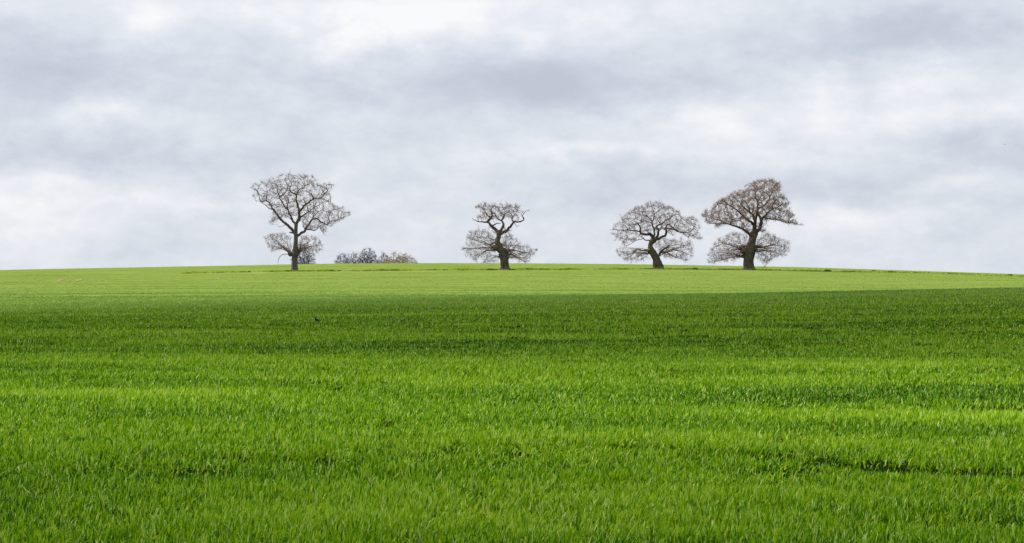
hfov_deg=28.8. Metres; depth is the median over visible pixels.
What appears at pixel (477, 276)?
wheat
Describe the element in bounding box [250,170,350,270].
bare tree
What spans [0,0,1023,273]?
sky
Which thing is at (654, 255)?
bare tree
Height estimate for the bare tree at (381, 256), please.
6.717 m
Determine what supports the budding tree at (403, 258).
on the ground at (32, 283)
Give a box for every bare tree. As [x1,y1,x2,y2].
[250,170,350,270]
[291,241,316,263]
[346,250,358,262]
[357,248,378,262]
[377,251,389,262]
[460,201,537,269]
[611,200,701,268]
[701,178,803,269]
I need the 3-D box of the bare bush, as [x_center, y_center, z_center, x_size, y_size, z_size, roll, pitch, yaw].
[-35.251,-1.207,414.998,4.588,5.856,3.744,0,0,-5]
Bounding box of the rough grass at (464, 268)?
[177,267,1023,276]
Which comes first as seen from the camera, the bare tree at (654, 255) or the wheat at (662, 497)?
the wheat at (662, 497)
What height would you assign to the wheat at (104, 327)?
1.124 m
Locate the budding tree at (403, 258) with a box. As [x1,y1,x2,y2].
[382,250,413,262]
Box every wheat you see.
[0,263,1023,297]
[0,287,1023,351]
[0,344,1023,542]
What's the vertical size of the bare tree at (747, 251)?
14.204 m
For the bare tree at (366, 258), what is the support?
on the ground at (32, 283)
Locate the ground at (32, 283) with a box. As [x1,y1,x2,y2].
[0,263,1023,542]
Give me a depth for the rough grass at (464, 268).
287.46 m
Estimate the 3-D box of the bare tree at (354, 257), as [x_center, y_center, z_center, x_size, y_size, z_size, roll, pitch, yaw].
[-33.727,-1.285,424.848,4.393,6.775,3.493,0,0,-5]
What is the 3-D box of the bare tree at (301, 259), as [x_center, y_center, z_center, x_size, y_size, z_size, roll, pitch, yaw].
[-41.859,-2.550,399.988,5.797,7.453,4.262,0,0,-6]
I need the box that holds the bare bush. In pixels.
[333,252,348,263]
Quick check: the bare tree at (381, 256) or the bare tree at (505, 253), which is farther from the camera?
the bare tree at (381, 256)

